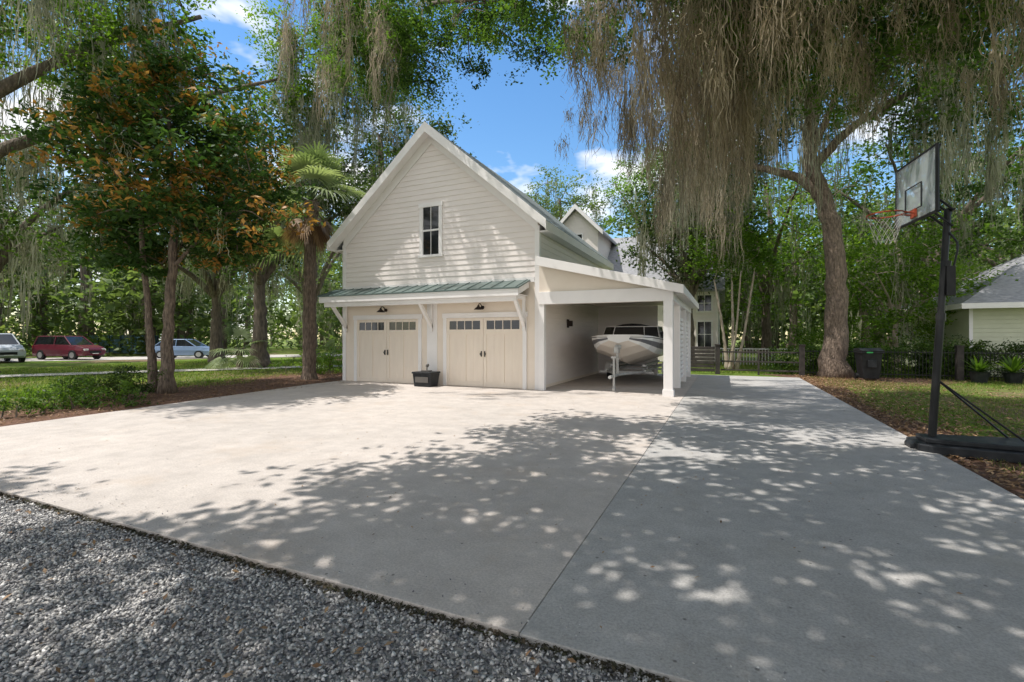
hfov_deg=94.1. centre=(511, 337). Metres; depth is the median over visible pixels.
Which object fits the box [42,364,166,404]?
azalea shrub
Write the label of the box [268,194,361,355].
live oak tree
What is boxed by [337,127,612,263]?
roof
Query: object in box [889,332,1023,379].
clipped hedge
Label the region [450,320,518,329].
door windows
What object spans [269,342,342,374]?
garden shrub
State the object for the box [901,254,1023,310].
roof
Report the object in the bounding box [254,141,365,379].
palmetto tree
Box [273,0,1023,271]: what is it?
live oak tree
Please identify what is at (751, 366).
lawn grass
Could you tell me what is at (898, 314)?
live oak tree
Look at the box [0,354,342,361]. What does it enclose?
street
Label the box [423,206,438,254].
gable window glass
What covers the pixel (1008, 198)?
live oak tree
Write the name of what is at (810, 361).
clipped hedge
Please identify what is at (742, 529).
concrete driveway
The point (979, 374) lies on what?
potted agave
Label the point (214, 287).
live oak tree
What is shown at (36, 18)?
live oak tree
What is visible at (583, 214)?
trim
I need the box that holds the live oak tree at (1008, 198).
[1001,177,1023,226]
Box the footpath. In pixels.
[0,365,341,376]
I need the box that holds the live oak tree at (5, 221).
[0,157,97,300]
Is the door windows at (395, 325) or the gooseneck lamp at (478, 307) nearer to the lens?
the gooseneck lamp at (478, 307)
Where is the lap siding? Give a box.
[346,144,603,384]
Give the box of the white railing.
[720,348,807,364]
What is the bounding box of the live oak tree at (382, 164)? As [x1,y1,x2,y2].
[283,84,479,277]
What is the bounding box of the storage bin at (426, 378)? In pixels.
[412,364,439,386]
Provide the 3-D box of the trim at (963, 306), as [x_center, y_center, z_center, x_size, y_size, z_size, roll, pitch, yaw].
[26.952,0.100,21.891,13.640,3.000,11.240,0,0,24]
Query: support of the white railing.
on the ground at (296, 359)
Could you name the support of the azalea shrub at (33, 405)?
on the mulch bed at (196, 392)
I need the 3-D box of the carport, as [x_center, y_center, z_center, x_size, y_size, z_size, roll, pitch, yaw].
[4.213,-0.414,16.983,4.190,4.033,7.950,0,0,24]
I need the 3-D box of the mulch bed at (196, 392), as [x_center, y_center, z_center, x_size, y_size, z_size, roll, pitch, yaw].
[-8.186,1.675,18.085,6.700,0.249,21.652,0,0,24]
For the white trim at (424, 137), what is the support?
attached to the walls at (506, 306)
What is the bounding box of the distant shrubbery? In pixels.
[0,282,892,356]
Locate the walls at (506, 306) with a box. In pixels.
[346,223,597,389]
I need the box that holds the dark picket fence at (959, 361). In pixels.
[691,344,964,380]
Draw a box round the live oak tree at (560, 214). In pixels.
[524,163,619,229]
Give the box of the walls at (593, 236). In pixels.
[564,210,719,360]
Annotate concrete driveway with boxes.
[0,373,1023,681]
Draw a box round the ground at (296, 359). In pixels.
[0,339,1023,674]
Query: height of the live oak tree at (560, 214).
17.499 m
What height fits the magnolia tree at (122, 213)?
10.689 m
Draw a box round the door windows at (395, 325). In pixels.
[360,322,415,329]
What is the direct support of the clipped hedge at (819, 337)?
on the ground at (296, 359)
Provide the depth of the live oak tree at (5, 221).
29.72 m
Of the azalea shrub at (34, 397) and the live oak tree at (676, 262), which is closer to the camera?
the azalea shrub at (34, 397)
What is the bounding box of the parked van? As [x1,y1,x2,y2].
[0,333,25,361]
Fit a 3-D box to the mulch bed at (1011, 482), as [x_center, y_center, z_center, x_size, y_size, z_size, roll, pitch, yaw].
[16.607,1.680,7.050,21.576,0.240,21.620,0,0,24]
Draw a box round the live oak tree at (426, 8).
[372,0,505,14]
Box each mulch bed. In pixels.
[0,370,343,426]
[763,374,1023,498]
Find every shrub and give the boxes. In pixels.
[0,383,99,410]
[0,386,51,417]
[29,373,157,412]
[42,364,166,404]
[68,329,158,353]
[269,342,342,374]
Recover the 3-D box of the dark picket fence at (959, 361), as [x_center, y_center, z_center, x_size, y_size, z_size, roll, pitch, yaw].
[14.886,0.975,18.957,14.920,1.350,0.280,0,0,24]
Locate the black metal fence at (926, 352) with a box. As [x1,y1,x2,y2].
[805,349,1023,382]
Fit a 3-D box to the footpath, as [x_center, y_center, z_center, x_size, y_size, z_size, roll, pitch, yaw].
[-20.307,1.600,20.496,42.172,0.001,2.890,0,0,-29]
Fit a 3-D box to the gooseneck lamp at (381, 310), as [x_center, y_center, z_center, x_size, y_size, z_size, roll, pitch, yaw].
[-4.545,-0.985,16.673,0.299,0.209,0.437,0,0,24]
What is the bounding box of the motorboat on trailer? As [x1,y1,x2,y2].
[591,324,662,391]
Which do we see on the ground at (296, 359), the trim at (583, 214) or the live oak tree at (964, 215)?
the live oak tree at (964, 215)
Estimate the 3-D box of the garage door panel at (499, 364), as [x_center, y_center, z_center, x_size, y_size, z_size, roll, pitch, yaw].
[-0.918,0.480,15.340,2.750,2.240,0.034,0,0,24]
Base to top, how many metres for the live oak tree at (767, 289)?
14.212 m
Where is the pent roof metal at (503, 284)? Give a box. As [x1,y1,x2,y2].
[317,279,529,296]
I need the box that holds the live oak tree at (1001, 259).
[892,139,1023,283]
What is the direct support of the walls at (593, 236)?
on the ground at (296, 359)
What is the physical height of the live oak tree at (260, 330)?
15.699 m
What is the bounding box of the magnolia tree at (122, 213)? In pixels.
[0,18,325,393]
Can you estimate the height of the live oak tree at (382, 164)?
18.019 m
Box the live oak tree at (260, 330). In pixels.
[127,43,384,367]
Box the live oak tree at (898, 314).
[801,194,1018,370]
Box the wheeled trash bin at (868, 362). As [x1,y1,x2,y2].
[853,348,883,379]
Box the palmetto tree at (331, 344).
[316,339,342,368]
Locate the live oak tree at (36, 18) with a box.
[0,0,423,186]
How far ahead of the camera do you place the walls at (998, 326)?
19.70 m
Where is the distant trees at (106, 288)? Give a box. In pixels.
[0,152,1022,354]
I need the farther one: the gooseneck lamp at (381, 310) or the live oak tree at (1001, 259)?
the live oak tree at (1001, 259)
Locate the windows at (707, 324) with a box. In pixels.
[578,234,710,346]
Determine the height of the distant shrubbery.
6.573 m
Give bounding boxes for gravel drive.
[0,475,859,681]
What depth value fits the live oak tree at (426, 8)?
8.86 m
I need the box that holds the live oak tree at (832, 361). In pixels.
[639,0,1023,378]
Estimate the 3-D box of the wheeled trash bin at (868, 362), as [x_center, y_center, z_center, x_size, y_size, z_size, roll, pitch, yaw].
[13.630,1.018,18.261,0.720,1.237,1.015,0,0,18]
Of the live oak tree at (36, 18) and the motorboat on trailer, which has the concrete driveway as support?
the motorboat on trailer
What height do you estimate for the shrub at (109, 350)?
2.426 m
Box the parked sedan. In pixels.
[155,339,208,357]
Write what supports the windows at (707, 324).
attached to the walls at (593, 236)
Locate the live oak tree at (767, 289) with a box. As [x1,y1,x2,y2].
[686,145,882,360]
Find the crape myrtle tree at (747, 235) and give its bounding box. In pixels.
[677,197,789,368]
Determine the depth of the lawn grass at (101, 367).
21.46 m
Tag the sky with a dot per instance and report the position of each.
(520, 124)
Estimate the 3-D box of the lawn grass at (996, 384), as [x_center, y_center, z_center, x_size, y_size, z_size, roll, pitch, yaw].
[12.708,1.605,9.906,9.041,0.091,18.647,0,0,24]
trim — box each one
[319,277,534,331]
[327,121,613,389]
[560,204,712,346]
[880,302,1023,347]
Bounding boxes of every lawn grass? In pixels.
[0,359,342,408]
[691,361,1003,380]
[811,375,1023,477]
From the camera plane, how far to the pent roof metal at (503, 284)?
15.53 m
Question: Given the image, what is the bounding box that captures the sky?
[0,0,1023,339]
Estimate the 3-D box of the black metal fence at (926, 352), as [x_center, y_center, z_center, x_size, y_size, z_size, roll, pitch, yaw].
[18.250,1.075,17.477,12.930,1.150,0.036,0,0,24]
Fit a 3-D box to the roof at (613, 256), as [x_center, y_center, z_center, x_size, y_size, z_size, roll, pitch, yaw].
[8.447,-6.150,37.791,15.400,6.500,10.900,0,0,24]
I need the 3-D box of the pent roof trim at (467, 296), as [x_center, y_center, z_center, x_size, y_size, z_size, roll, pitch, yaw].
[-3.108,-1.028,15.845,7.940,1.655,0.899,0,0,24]
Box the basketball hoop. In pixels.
[866,143,1023,463]
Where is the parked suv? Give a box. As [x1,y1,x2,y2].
[32,336,105,359]
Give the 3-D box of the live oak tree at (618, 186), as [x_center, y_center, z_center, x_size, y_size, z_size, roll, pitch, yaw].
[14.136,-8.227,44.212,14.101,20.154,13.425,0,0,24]
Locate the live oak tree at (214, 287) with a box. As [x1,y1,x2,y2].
[66,151,303,361]
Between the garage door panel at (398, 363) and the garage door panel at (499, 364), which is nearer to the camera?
the garage door panel at (499, 364)
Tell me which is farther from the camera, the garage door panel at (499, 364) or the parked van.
the parked van
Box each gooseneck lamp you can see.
[377,306,386,311]
[474,303,483,309]
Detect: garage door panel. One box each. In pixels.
[357,319,417,383]
[447,317,522,388]
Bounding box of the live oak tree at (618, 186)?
[590,138,682,236]
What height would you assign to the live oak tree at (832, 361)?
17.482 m
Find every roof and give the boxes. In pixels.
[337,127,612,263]
[563,209,724,302]
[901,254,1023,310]
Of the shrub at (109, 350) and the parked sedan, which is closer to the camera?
the parked sedan
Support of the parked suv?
on the street
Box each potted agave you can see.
[957,356,997,383]
[986,353,1023,384]
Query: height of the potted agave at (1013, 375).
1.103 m
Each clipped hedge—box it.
[760,335,995,378]
[782,317,945,370]
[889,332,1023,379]
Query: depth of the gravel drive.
2.69 m
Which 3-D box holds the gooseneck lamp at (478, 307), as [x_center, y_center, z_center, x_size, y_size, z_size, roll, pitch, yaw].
[-1.030,-0.985,15.103,0.299,0.209,0.437,0,0,24]
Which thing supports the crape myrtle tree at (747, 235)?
on the ground at (296, 359)
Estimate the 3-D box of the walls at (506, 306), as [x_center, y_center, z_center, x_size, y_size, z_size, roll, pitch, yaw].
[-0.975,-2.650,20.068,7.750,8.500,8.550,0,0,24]
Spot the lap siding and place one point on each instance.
(486, 233)
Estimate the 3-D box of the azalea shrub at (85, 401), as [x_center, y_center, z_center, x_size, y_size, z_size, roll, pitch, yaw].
[-9.632,1.253,11.328,2.136,0.818,1.996,0,0,-25]
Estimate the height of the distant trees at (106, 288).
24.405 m
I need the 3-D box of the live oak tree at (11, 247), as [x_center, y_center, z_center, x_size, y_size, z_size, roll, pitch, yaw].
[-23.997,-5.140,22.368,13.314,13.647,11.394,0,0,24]
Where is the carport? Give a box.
[535,256,698,396]
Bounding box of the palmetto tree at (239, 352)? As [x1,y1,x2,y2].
[204,324,267,369]
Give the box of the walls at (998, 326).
[898,308,1023,375]
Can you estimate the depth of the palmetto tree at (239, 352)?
24.88 m
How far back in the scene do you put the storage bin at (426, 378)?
15.45 m
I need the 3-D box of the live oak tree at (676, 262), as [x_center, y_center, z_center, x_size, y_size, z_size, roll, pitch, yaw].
[10.376,-4.963,27.898,9.556,13.500,9.843,0,0,24]
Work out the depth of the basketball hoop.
6.82 m
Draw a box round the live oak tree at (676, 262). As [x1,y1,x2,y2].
[605,131,790,360]
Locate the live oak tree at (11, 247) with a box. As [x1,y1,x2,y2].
[0,73,112,372]
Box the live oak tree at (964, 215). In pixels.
[767,78,1023,365]

